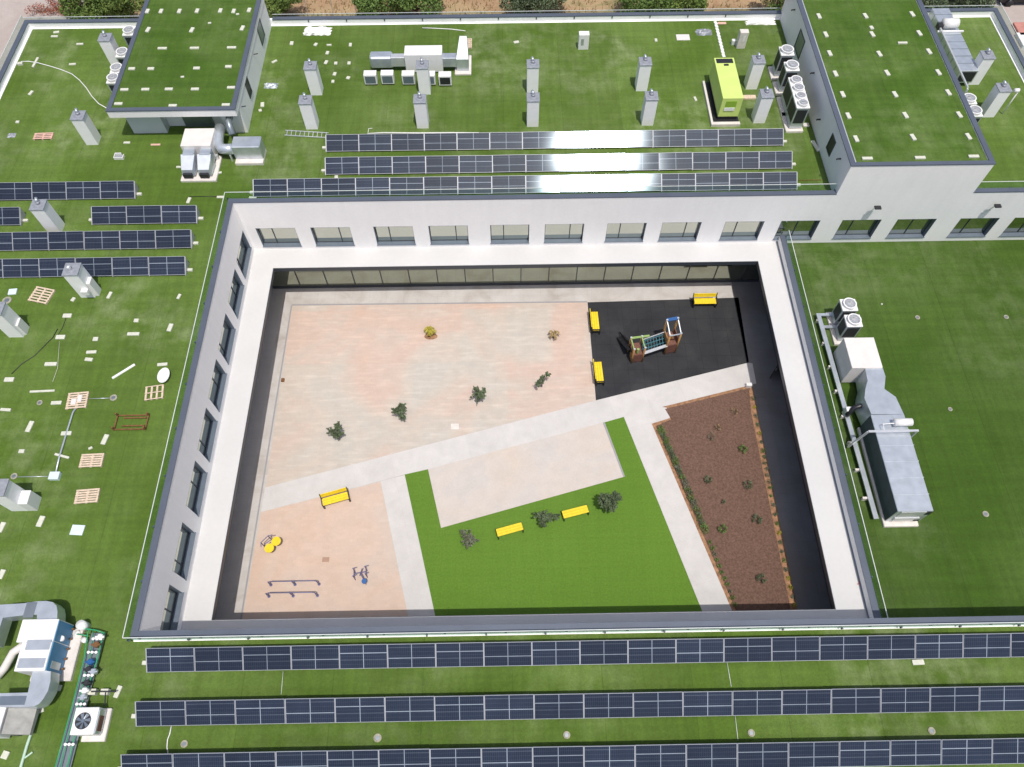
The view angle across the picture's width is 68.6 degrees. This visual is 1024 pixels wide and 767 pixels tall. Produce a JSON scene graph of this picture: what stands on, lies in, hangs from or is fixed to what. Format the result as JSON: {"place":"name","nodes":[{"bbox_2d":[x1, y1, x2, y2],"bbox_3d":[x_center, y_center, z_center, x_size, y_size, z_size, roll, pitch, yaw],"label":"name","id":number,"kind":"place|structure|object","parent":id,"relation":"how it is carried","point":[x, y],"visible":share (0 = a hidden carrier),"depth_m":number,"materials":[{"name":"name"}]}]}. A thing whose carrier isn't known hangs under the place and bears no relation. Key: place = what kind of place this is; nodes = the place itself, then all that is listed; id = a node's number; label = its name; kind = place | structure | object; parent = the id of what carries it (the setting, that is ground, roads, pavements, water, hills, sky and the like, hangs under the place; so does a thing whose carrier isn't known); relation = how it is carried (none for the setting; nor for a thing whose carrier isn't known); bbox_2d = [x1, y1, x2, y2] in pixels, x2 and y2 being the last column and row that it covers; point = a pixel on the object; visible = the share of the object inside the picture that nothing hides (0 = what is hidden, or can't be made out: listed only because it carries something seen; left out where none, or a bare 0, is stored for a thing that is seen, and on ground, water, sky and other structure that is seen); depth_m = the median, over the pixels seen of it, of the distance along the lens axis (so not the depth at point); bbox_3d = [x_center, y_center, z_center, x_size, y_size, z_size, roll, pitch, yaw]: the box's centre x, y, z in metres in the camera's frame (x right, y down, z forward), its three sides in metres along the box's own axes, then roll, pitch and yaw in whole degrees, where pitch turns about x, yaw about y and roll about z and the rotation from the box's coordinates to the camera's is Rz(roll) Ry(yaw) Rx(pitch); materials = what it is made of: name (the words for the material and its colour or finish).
{"place":"outdoors","nodes":[
{"label":"outdoors","id":0,"kind":"place"},
{"bbox_2d":[0,0,84,69],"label":"pavement","id":1,"kind":"structure","parent":0,"point":[12,12],"depth_m":68.03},
{"bbox_2d":[86,0,782,18],"bbox_3d":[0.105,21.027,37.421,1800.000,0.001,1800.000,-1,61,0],"label":"ground","id":2,"kind":"structure","parent":0,"point":[315,7],"depth_m":68.53,"materials":[{"name":"plant"}]},
{"bbox_2d":[58,0,110,18],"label":"tree","id":3,"kind":"object","parent":2,"relation":"on","point":[75,8],"visible":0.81,"depth_m":65.63,"materials":[{"name":"green plant"}]},
{"bbox_2d":[81,0,144,18],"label":"tree","id":4,"kind":"object","parent":2,"relation":"on","point":[119,7],"visible":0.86,"depth_m":65.56,"materials":[{"name":"green plant"}]},
{"bbox_2d":[264,0,301,17],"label":"tree","id":5,"kind":"object","parent":2,"relation":"on","point":[277,6],"visible":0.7,"depth_m":65.48,"materials":[{"name":"green plant"}]},
{"bbox_2d":[351,0,410,15],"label":"tree","id":6,"kind":"object","parent":2,"relation":"on","point":[369,7],"visible":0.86,"depth_m":65.33,"materials":[{"name":"green plant"}]},
{"bbox_2d":[388,0,443,14],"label":"tree","id":7,"kind":"object","parent":2,"relation":"on","point":[408,6],"visible":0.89,"depth_m":65.12,"materials":[{"name":"green plant"}]},
{"bbox_2d":[0,0,1023,766],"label":"school building","id":8,"kind":"structure","parent":2,"relation":"on","point":[904,236],"depth_m":45.50,"materials":[{"name":"stone"}]},
{"bbox_2d":[0,302,28,336],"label":"chimney","id":9,"kind":"object","parent":8,"relation":"on","point":[13,323],"visible":1,"depth_m":40.61,"materials":[{"name":"metal"}]},
{"bbox_2d":[0,207,28,225],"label":"solar panel row","id":10,"kind":"object","parent":8,"relation":"on","point":[12,215],"visible":1,"depth_m":45.15,"materials":[{"name":"glass"}]},
{"bbox_2d":[0,708,38,738],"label":"air handling unit","id":11,"kind":"object","parent":8,"relation":"on","point":[17,721],"visible":0.95,"depth_m":31.18,"materials":[{"name":"white metal"}]},
{"bbox_2d":[0,479,41,510],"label":"chimney","id":12,"kind":"object","parent":8,"relation":"on","point":[14,497],"visible":1,"depth_m":35.71,"materials":[{"name":"metal"}]},
{"bbox_2d":[28,286,55,304],"bbox_3d":[-26.762,-5.010,42.689,1.150,0.115,1.000,11,61,6],"label":"pallet","id":13,"kind":"object","parent":8,"relation":"on","point":[36,289],"visible":1,"depth_m":42.65,"materials":[{"name":"brown wood"}]},
{"bbox_2d":[0,601,84,708],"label":"air handling unit","id":14,"kind":"object","parent":8,"relation":"on","point":[47,648],"visible":1,"depth_m":32.30,"materials":[{"name":"white metal"}]},
{"bbox_2d":[29,197,64,231],"bbox_3d":[-27.402,-9.918,44.124,0.830,2.424,0.830,-1,61,0],"label":"chimney","id":15,"kind":"object","parent":8,"relation":"on","point":[46,215],"visible":0.98,"depth_m":43.84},
{"bbox_2d":[0,181,141,199],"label":"solar panel row","id":16,"kind":"object","parent":8,"relation":"on","point":[101,190],"visible":0.98,"depth_m":46.16,"materials":[{"name":"glass"}]},
{"bbox_2d":[65,391,89,409],"bbox_3d":[-22.792,0.885,39.339,1.050,0.160,0.950,-5,61,-3],"label":"pallet","id":17,"kind":"object","parent":8,"relation":"on","point":[75,401],"visible":1,"depth_m":39.29,"materials":[{"name":"brown wood"}]},
{"bbox_2d":[55,620,105,766],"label":"pipe run","id":18,"kind":"object","parent":8,"relation":"on","point":[69,742],"visible":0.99,"depth_m":32.31,"materials":[{"name":"green paint"}]},
{"bbox_2d":[61,263,100,297],"bbox_3d":[-24.027,-5.724,41.801,1.035,2.350,1.085,-1,61,0],"label":"chimney","id":19,"kind":"object","parent":8,"relation":"on","point":[80,280],"visible":1,"depth_m":41.61,"materials":[{"name":"metal"}]},
{"bbox_2d":[69,108,100,144],"bbox_3d":[-27.198,-16.389,47.759,0.830,2.424,0.830,-1,61,0],"label":"chimney","id":20,"kind":"object","parent":8,"relation":"on","point":[84,125],"visible":1,"depth_m":47.58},
{"bbox_2d":[74,488,100,504],"bbox_3d":[-20.802,5.525,36.752,1.120,0.115,0.720,-4,61,-2],"label":"pallet","id":21,"kind":"object","parent":8,"relation":"on","point":[86,496],"visible":1,"depth_m":36.71,"materials":[{"name":"brown wood"}]},
{"bbox_2d":[70,707,112,741],"bbox_3d":[-17.620,14.251,31.390,1.154,0.900,1.292,-1,61,0],"label":"heat pump","id":22,"kind":"object","parent":8,"relation":"on","point":[90,724],"visible":1,"depth_m":31.23,"materials":[{"name":"white metal"}]},
{"bbox_2d":[79,453,104,467],"bbox_3d":[-21.097,3.873,37.681,1.120,0.115,0.720,-3,61,-1],"label":"pallet","id":23,"kind":"object","parent":8,"relation":"on","point":[92,458],"visible":1,"depth_m":37.64,"materials":[{"name":"brown wood"}]},
{"bbox_2d":[0,256,192,278],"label":"solar panel row","id":24,"kind":"object","parent":8,"relation":"on","point":[104,266],"visible":0.92,"depth_m":43.24,"materials":[{"name":"glass"}]},
{"bbox_2d":[0,229,198,251],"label":"solar panel row","id":25,"kind":"object","parent":8,"relation":"on","point":[120,240],"visible":1,"depth_m":44.22,"materials":[{"name":"glass"}]},
{"bbox_2d":[97,30,118,64],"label":"chimney","id":26,"kind":"object","parent":8,"relation":"on","point":[108,44],"visible":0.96,"depth_m":50.99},
{"bbox_2d":[111,412,149,430],"bbox_3d":[-19.639,1.956,38.637,1.680,0.320,0.880,-1,61,0],"label":"steel frame","id":27,"kind":"object","parent":8,"relation":"on","point":[147,414],"visible":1,"depth_m":38.71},
{"bbox_2d":[88,205,203,224],"bbox_3d":[-22.162,-10.151,45.224,6.920,0.709,0.927,-1,61,0],"label":"solar panel row","id":28,"kind":"object","parent":8,"relation":"on","point":[149,214],"visible":1,"depth_m":45.18,"materials":[{"name":"glass"}]},
{"bbox_2d":[160,584,183,629],"bbox_3d":[-16.752,11.250,36.532,0.420,1.731,2.540,-1,61,0],"label":"window","id":29,"kind":"structure","parent":8,"relation":"in","point":[174,600],"depth_m":37.15,"materials":[{"name":"clear glass"}]},
{"bbox_2d":[172,522,195,580],"bbox_3d":[-16.803,8.513,38.070,0.420,1.731,2.540,-1,61,0],"label":"window","id":30,"kind":"structure","parent":8,"relation":"in","point":[184,550],"depth_m":38.57,"materials":[{"name":"clear glass"}]},
{"bbox_2d":[186,461,207,516],"bbox_3d":[-16.858,5.567,39.726,0.420,1.731,2.540,-1,61,0],"label":"window","id":31,"kind":"structure","parent":8,"relation":"in","point":[199,476],"depth_m":40.24,"materials":[{"name":"clear glass"}]},
{"bbox_2d":[180,128,222,181],"bbox_3d":[-19.642,-14.379,47.225,2.231,1.350,3.295,-1,61,0],"label":"ventilation unit","id":32,"kind":"object","parent":8,"relation":"on","point":[200,162],"visible":0.99,"depth_m":46.83,"materials":[{"name":"metal"}]},
{"bbox_2d":[198,408,217,461],"bbox_3d":[-16.909,2.821,41.269,0.420,1.731,2.540,-1,61,0],"label":"window","id":33,"kind":"structure","parent":8,"relation":"in","point":[206,441],"depth_m":41.80,"materials":[{"name":"clear glass"}]},
{"bbox_2d":[208,359,226,411],"bbox_3d":[-16.960,0.110,42.792,0.420,1.731,2.540,-1,61,0],"label":"window","id":34,"kind":"structure","parent":8,"relation":"in","point":[219,376],"depth_m":43.32,"materials":[{"name":"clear glass"}]},
{"bbox_2d":[218,313,235,364],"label":"window","id":35,"kind":"structure","parent":8,"relation":"in","point":[228,331],"depth_m":44.91,"materials":[{"name":"clear glass"}]},
{"bbox_2d":[228,270,243,318],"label":"window","id":36,"kind":"structure","parent":8,"relation":"in","point":[237,287],"depth_m":46.52,"materials":[{"name":"clear glass"}]},
{"bbox_2d":[214,116,266,165],"bbox_3d":[-17.392,-15.483,47.627,3.158,1.720,2.750,-1,61,0],"label":"ventilation unit","id":37,"kind":"object","parent":8,"relation":"on","point":[248,150],"visible":0.98,"depth_m":47.30,"materials":[{"name":"metal"}]},
{"bbox_2d":[236,231,251,278],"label":"window","id":38,"kind":"structure","parent":8,"relation":"in","point":[244,252],"depth_m":48.03,"materials":[{"name":"clear glass"}]},
{"bbox_2d":[255,228,301,246],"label":"window","id":39,"kind":"structure","parent":8,"relation":"in","point":[269,237],"depth_m":48.89,"materials":[{"name":"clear glass"}]},
{"bbox_2d":[298,92,318,129],"bbox_3d":[-13.134,-17.612,48.407,0.830,2.424,0.830,-1,61,0],"label":"chimney","id":40,"kind":"object","parent":8,"relation":"on","point":[308,110],"visible":1,"depth_m":48.14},
{"bbox_2d":[303,58,323,94],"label":"chimney","id":41,"kind":"object","parent":8,"relation":"on","point":[313,76],"visible":0.99,"depth_m":49.71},
{"bbox_2d":[303,26,331,35],"bbox_3d":[-14.046,-25.497,54.037,2.112,0.326,0.952,-1,61,0],"label":"tarp","id":42,"kind":"object","parent":8,"relation":"on","point":[315,31],"visible":1,"depth_m":53.95,"materials":[{"name":"white plastic"}]},
{"bbox_2d":[310,227,354,246],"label":"window","id":43,"kind":"structure","parent":8,"relation":"in","point":[323,236],"depth_m":48.91,"materials":[{"name":"clear glass"}]},
{"bbox_2d":[373,226,415,245],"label":"window","id":44,"kind":"structure","parent":8,"relation":"in","point":[390,235],"depth_m":48.93,"materials":[{"name":"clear glass"}]},
{"bbox_2d":[369,36,471,74],"bbox_3d":[-6.280,-22.543,51.545,6.900,1.750,1.984,-1,61,0],"label":"ventilation unit","id":45,"kind":"object","parent":8,"relation":"on","point":[440,60],"visible":0.98,"depth_m":51.17,"materials":[{"name":"white metal"}]},
{"bbox_2d":[413,91,428,127],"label":"chimney","id":46,"kind":"object","parent":8,"relation":"on","point":[421,109],"visible":1,"depth_m":48.09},
{"bbox_2d":[416,57,430,94],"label":"chimney","id":47,"kind":"object","parent":8,"relation":"on","point":[423,75],"visible":1,"depth_m":49.64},
{"bbox_2d":[428,225,468,244],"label":"window","id":48,"kind":"structure","parent":8,"relation":"in","point":[439,235],"depth_m":48.98,"materials":[{"name":"clear glass"}]},
{"bbox_2d":[490,225,528,243],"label":"window","id":49,"kind":"structure","parent":8,"relation":"in","point":[500,234],"depth_m":49.01,"materials":[{"name":"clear glass"}]},
{"bbox_2d":[249,172,800,196],"bbox_3d":[0.851,-12.298,46.368,34.220,0.705,0.943,-1,61,0],"label":"solar panel row","id":50,"kind":"object","parent":8,"relation":"on","point":[321,187],"visible":0.99,"depth_m":46.33,"materials":[{"name":"glass"}]},
{"bbox_2d":[526,90,539,126],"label":"chimney","id":51,"kind":"object","parent":8,"relation":"on","point":[533,99],"visible":1,"depth_m":48.04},
{"bbox_2d":[527,56,538,91],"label":"chimney","id":52,"kind":"object","parent":8,"relation":"on","point":[532,72],"visible":0.98,"depth_m":49.59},
{"bbox_2d":[322,128,786,152],"bbox_3d":[2.770,-15.627,48.234,30.020,0.703,0.932,-1,61,0],"label":"solar panel row","id":53,"kind":"object","parent":8,"relation":"on","point":[552,139],"visible":1,"depth_m":48.18,"materials":[{"name":"glass"}]},
{"bbox_2d":[321,151,795,175],"bbox_3d":[2.972,-13.874,47.239,30.020,0.720,0.936,-1,61,0],"label":"solar panel row","id":54,"kind":"object","parent":8,"relation":"on","point":[525,163],"visible":1,"depth_m":47.19,"materials":[{"name":"glass"}]},
{"bbox_2d":[544,224,583,242],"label":"window","id":55,"kind":"structure","parent":8,"relation":"in","point":[554,233],"depth_m":49.00,"materials":[{"name":"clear glass"}]},
{"bbox_2d":[118,738,1023,766],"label":"solar panel row","id":56,"kind":"object","parent":8,"relation":"on","point":[897,752],"visible":1,"depth_m":30.76,"materials":[{"name":"glass"}]},
{"bbox_2d":[131,685,1023,726],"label":"solar panel row","id":57,"kind":"object","parent":8,"relation":"on","point":[567,706],"visible":1,"depth_m":31.72,"materials":[{"name":"glass"}]},
{"bbox_2d":[142,633,1023,672],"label":"solar panel row","id":58,"kind":"object","parent":8,"relation":"on","point":[578,652],"visible":1,"depth_m":32.78,"materials":[{"name":"glass"}]},
{"bbox_2d":[604,223,646,242],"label":"window","id":59,"kind":"structure","parent":8,"relation":"in","point":[616,232],"depth_m":49.01,"materials":[{"name":"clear glass"}]},
{"bbox_2d":[635,54,651,90],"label":"chimney","id":60,"kind":"object","parent":8,"relation":"on","point":[643,72],"visible":0.99,"depth_m":49.84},
{"bbox_2d":[640,88,658,125],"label":"chimney","id":61,"kind":"object","parent":8,"relation":"on","point":[649,106],"visible":1,"depth_m":48.19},
{"bbox_2d":[658,222,701,241],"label":"window","id":62,"kind":"structure","parent":8,"relation":"in","point":[674,231],"depth_m":49.04,"materials":[{"name":"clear glass"}]},
{"bbox_2d":[702,58,743,126],"bbox_3d":[13.976,-19.301,49.621,1.885,1.830,4.540,-1,61,0],"label":"ventilation cabinet","id":63,"kind":"object","parent":8,"relation":"on","point":[723,93],"visible":1,"depth_m":49.24,"materials":[{"name":"metal"}]},
{"bbox_2d":[719,221,764,240],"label":"window","id":64,"kind":"structure","parent":8,"relation":"in","point":[745,230],"depth_m":49.06,"materials":[{"name":"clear glass"}]},
{"bbox_2d":[744,52,765,88],"bbox_3d":[16.267,-20.945,50.197,0.830,2.424,0.830,-1,61,0],"label":"chimney","id":65,"kind":"object","parent":8,"relation":"on","point":[754,71],"visible":1,"depth_m":49.96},
{"bbox_2d":[751,86,774,122],"bbox_3d":[16.259,-18.082,48.589,0.830,2.424,0.830,-1,61,0],"label":"chimney","id":66,"kind":"object","parent":8,"relation":"on","point":[763,103],"visible":1,"depth_m":48.34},
{"bbox_2d":[767,44,794,80],"bbox_3d":[18.333,-21.850,50.932,1.180,2.020,1.280,-1,61,0],"label":"condenser","id":67,"kind":"object","parent":8,"relation":"on","point":[785,52],"visible":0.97,"depth_m":50.52,"materials":[{"name":"metal"}]},
{"bbox_2d":[772,60,799,95],"bbox_3d":[18.390,-20.502,50.175,1.180,2.020,1.280,-1,61,0],"label":"condenser","id":68,"kind":"object","parent":8,"relation":"on","point":[790,68],"visible":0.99,"depth_m":49.75,"materials":[{"name":"metal"}]},
{"bbox_2d":[776,75,805,115],"bbox_3d":[18.391,-18.914,49.282,1.140,2.020,1.870,-1,61,0],"label":"condenser","id":69,"kind":"object","parent":8,"relation":"on","point":[794,83],"visible":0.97,"depth_m":48.85,"materials":[{"name":"metal"}]},
{"bbox_2d":[780,91,809,132],"bbox_3d":[18.404,-17.630,48.560,1.140,2.020,1.770,-1,61,0],"label":"condenser","id":70,"kind":"object","parent":8,"relation":"on","point":[796,113],"visible":1,"depth_m":48.25,"materials":[{"name":"metal"}]},
{"bbox_2d":[773,220,820,239],"bbox_3d":[18.444,-10.087,48.726,2.560,1.801,0.420,-1,61,0],"label":"window","id":71,"kind":"structure","parent":8,"relation":"in","point":[799,230],"depth_m":49.05,"materials":[{"name":"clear glass"}]},
{"bbox_2d":[826,298,857,329],"bbox_3d":[20.219,-4.338,45.830,1.220,1.950,1.240,-1,61,0],"label":"condenser","id":72,"kind":"object","parent":8,"relation":"on","point":[845,306],"visible":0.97,"depth_m":45.27,"materials":[{"name":"metal"}]},
{"bbox_2d":[830,313,862,345],"bbox_3d":[20.239,-3.341,45.269,1.220,1.950,1.240,-1,61,0],"label":"condenser","id":73,"kind":"object","parent":8,"relation":"on","point":[850,325],"visible":0.99,"depth_m":44.90,"materials":[{"name":"metal"}]},
{"bbox_2d":[815,313,878,518],"bbox_3d":[19.526,1.514,43.444,1.160,0.380,13.288,-1,61,0],"label":"cable tray","id":74,"kind":"object","parent":8,"relation":"on","point":[839,392],"visible":0.94,"depth_m":43.20,"materials":[{"name":"metal"}]},
{"bbox_2d":[832,220,880,238],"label":"window","id":75,"kind":"structure","parent":8,"relation":"in","point":[848,229],"depth_m":49.12,"materials":[{"name":"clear glass"}]},
{"bbox_2d":[833,337,932,527],"bbox_3d":[20.471,2.403,41.867,3.232,2.254,10.902,-1,61,0],"label":"ventilation unit","id":76,"kind":"object","parent":8,"relation":"on","point":[901,493],"visible":1,"depth_m":41.00,"materials":[{"name":"metal"}]},
{"bbox_2d":[886,219,936,237],"bbox_3d":[25.893,-10.201,48.769,2.560,1.801,0.420,-1,61,0],"label":"window","id":77,"kind":"structure","parent":8,"relation":"in","point":[903,228],"depth_m":49.12,"materials":[{"name":"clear glass"}]},
{"bbox_2d":[929,8,978,93],"bbox_3d":[30.372,-22.717,51.426,1.800,1.950,8.663,-1,61,0],"label":"duct unit","id":78,"kind":"object","parent":8,"relation":"on","point":[945,23],"visible":0.74,"depth_m":51.37,"materials":[{"name":"silver metal"}]},
{"bbox_2d":[947,218,999,237],"bbox_3d":[29.932,-10.263,48.793,2.560,1.801,0.420,-1,61,0],"label":"window","id":79,"kind":"structure","parent":8,"relation":"in","point":[966,227],"depth_m":49.13,"materials":[{"name":"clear glass"}]},
{"bbox_2d":[967,48,995,84],"bbox_3d":[31.485,-21.328,50.370,0.830,2.424,0.830,-1,61,0],"label":"chimney","id":80,"kind":"object","parent":8,"relation":"on","point":[984,60],"visible":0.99,"depth_m":49.91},
{"bbox_2d":[981,80,1011,116],"bbox_3d":[31.513,-18.552,48.810,0.830,2.424,0.830,-1,61,0],"label":"chimney","id":81,"kind":"object","parent":8,"relation":"on","point":[995,99],"visible":0.99,"depth_m":48.61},
{"bbox_2d":[999,218,1023,236],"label":"window","id":82,"kind":"structure","parent":8,"relation":"in","point":[1015,228],"depth_m":49.40,"materials":[{"name":"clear glass"}]},
{"bbox_2d":[499,0,566,13],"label":"tree","id":83,"kind":"object","parent":2,"relation":"on","point":[528,6],"visible":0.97,"depth_m":65.04,"materials":[{"name":"green plant"}]},
{"bbox_2d":[619,0,673,11],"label":"tree","id":84,"kind":"object","parent":2,"relation":"on","point":[649,4],"visible":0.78,"depth_m":64.81,"materials":[{"name":"green plant"}]},
{"bbox_2d":[655,0,707,11],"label":"tree","id":85,"kind":"object","parent":2,"relation":"on","point":[694,5],"visible":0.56,"depth_m":64.94,"materials":[{"name":"green plant"}]},
{"bbox_2d":[230,282,744,618],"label":"court floor","id":86,"kind":"structure","parent":0,"point":[577,292],"depth_m":52.59,"materials":[{"name":"concrete"}]},
{"bbox_2d":[215,293,282,619],"bbox_3d":[-16.567,4.391,46.788,1.280,0.001,24.720,-1,61,0],"label":"paving strip","id":87,"kind":"object","parent":86,"relation":"on","point":[225,599],"visible":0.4,"depth_m":46.40,"materials":[{"name":"concrete"}]},
{"bbox_2d":[242,482,407,618],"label":"peach slab","id":88,"kind":"structure","parent":86,"relation":"on","point":[346,536],"depth_m":43.41,"materials":[{"name":"concrete"}]},
{"bbox_2d":[319,487,350,508],"bbox_3d":[-10.570,6.847,44.865,1.660,0.924,0.640,-15,62,-8],"label":"bench","id":89,"kind":"object","parent":88,"relation":"on","point":[335,498],"visible":1,"depth_m":44.82,"materials":[{"name":"yellow wood"}]},
{"bbox_2d":[381,475,434,615],"bbox_3d":[-5.767,10.751,43.183,1.500,0.001,11.792,-13,62,-7],"label":"paving strip","id":90,"kind":"object","parent":86,"relation":"on","point":[413,577],"visible":0.6,"depth_m":43.81,"materials":[{"name":"concrete"}]},
{"bbox_2d":[240,301,586,618],"bbox_3d":[-4.949,4.637,46.614,20.784,0.012,23.685,-1,61,0],"label":"drain line","id":91,"kind":"object","parent":86,"relation":"on","point":[279,384],"visible":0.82,"depth_m":51.12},
{"bbox_2d":[266,302,595,486],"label":"pink slab","id":92,"kind":"structure","parent":86,"relation":"on","point":[358,372],"depth_m":49.54,"materials":[{"name":"concrete"}]},
{"bbox_2d":[588,298,748,399],"bbox_3d":[10.633,-2.445,50.552,10.596,0.001,8.013,-1,61,0],"label":"rubber surface","id":93,"kind":"object","parent":86,"relation":"on","point":[711,339],"visible":0.8,"depth_m":50.79,"materials":[{"name":"rubber"}]},
{"bbox_2d":[617,316,681,363],"bbox_3d":[9.036,-3.022,49.366,3.890,2.650,2.393,-1,61,0],"label":"play structure","id":94,"kind":"object","parent":93,"relation":"on","point":[671,342],"visible":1,"depth_m":49.34,"materials":[{"name":"wood"}]},
{"bbox_2d":[692,293,717,307],"bbox_3d":[13.335,-5.747,51.874,1.660,0.924,0.640,-1,61,0],"label":"bench","id":95,"kind":"object","parent":93,"relation":"on","point":[703,300],"visible":1,"depth_m":51.80,"materials":[{"name":"yellow plastic"}]},
{"bbox_2d":[652,387,796,610],"bbox_3d":[12.442,7.853,44.755,6.910,0.001,17.707,-1,61,0],"label":"soil edge","id":96,"kind":"object","parent":86,"relation":"on","point":[655,424],"visible":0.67,"depth_m":45.59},
{"bbox_2d":[656,388,790,610],"bbox_3d":[12.460,7.950,44.688,6.431,0.040,17.459,-1,61,0],"label":"mulch bed","id":97,"kind":"object","parent":96,"relation":"on","point":[746,549],"visible":0.69,"depth_m":45.48,"materials":[{"name":"soil"}]},
{"bbox_2d":[749,389,796,609],"bbox_3d":[15.659,7.941,44.682,0.427,0.045,17.376,-1,61,0],"label":"soil strip","id":98,"kind":"object","parent":86,"relation":"on","point":[759,438],"visible":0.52,"depth_m":45.13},
{"bbox_2d":[732,279,830,609],"bbox_3d":[16.971,3.492,47.199,2.420,0.001,25.600,-1,61,0],"label":"paving strip","id":99,"kind":"object","parent":86,"relation":"on","point":[803,560],"visible":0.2,"depth_m":46.58,"materials":[{"name":"asphalt"}]},
{"bbox_2d":[261,363,755,610],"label":"path","id":100,"kind":"structure","parent":0,"point":[640,411],"depth_m":46.77,"materials":[{"name":"concrete"}]},
{"bbox_2d":[405,417,701,615],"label":"lawn","id":101,"kind":"structure","parent":0,"point":[624,557],"depth_m":43.57,"materials":[{"name":"plant"}]},
{"bbox_2d":[428,423,622,527],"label":"concrete slab","id":102,"kind":"structure","parent":101,"relation":"on","point":[510,477],"depth_m":46.05,"materials":[{"name":"concrete"}]},
{"bbox_2d":[597,490,622,511],"bbox_3d":[5.680,6.992,44.154,1.377,1.945,1.323,35,66,18],"label":"olive tree","id":103,"kind":"object","parent":101,"relation":"on","point":[609,502],"visible":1,"depth_m":43.60,"materials":[{"name":"green plant"}]},
{"bbox_2d":[989,0,1023,56],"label":"pavement","id":104,"kind":"structure","parent":0,"point":[1015,11],"depth_m":67.84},
{"bbox_2d":[922,0,957,8],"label":"tree","id":105,"kind":"object","parent":104,"relation":"on","point":[938,3],"visible":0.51,"depth_m":65.09,"materials":[{"name":"green plant"}]},
{"bbox_2d":[949,0,995,7],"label":"tree","id":106,"kind":"object","parent":104,"relation":"on","point":[974,2],"visible":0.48,"depth_m":64.86,"materials":[{"name":"green plant"}]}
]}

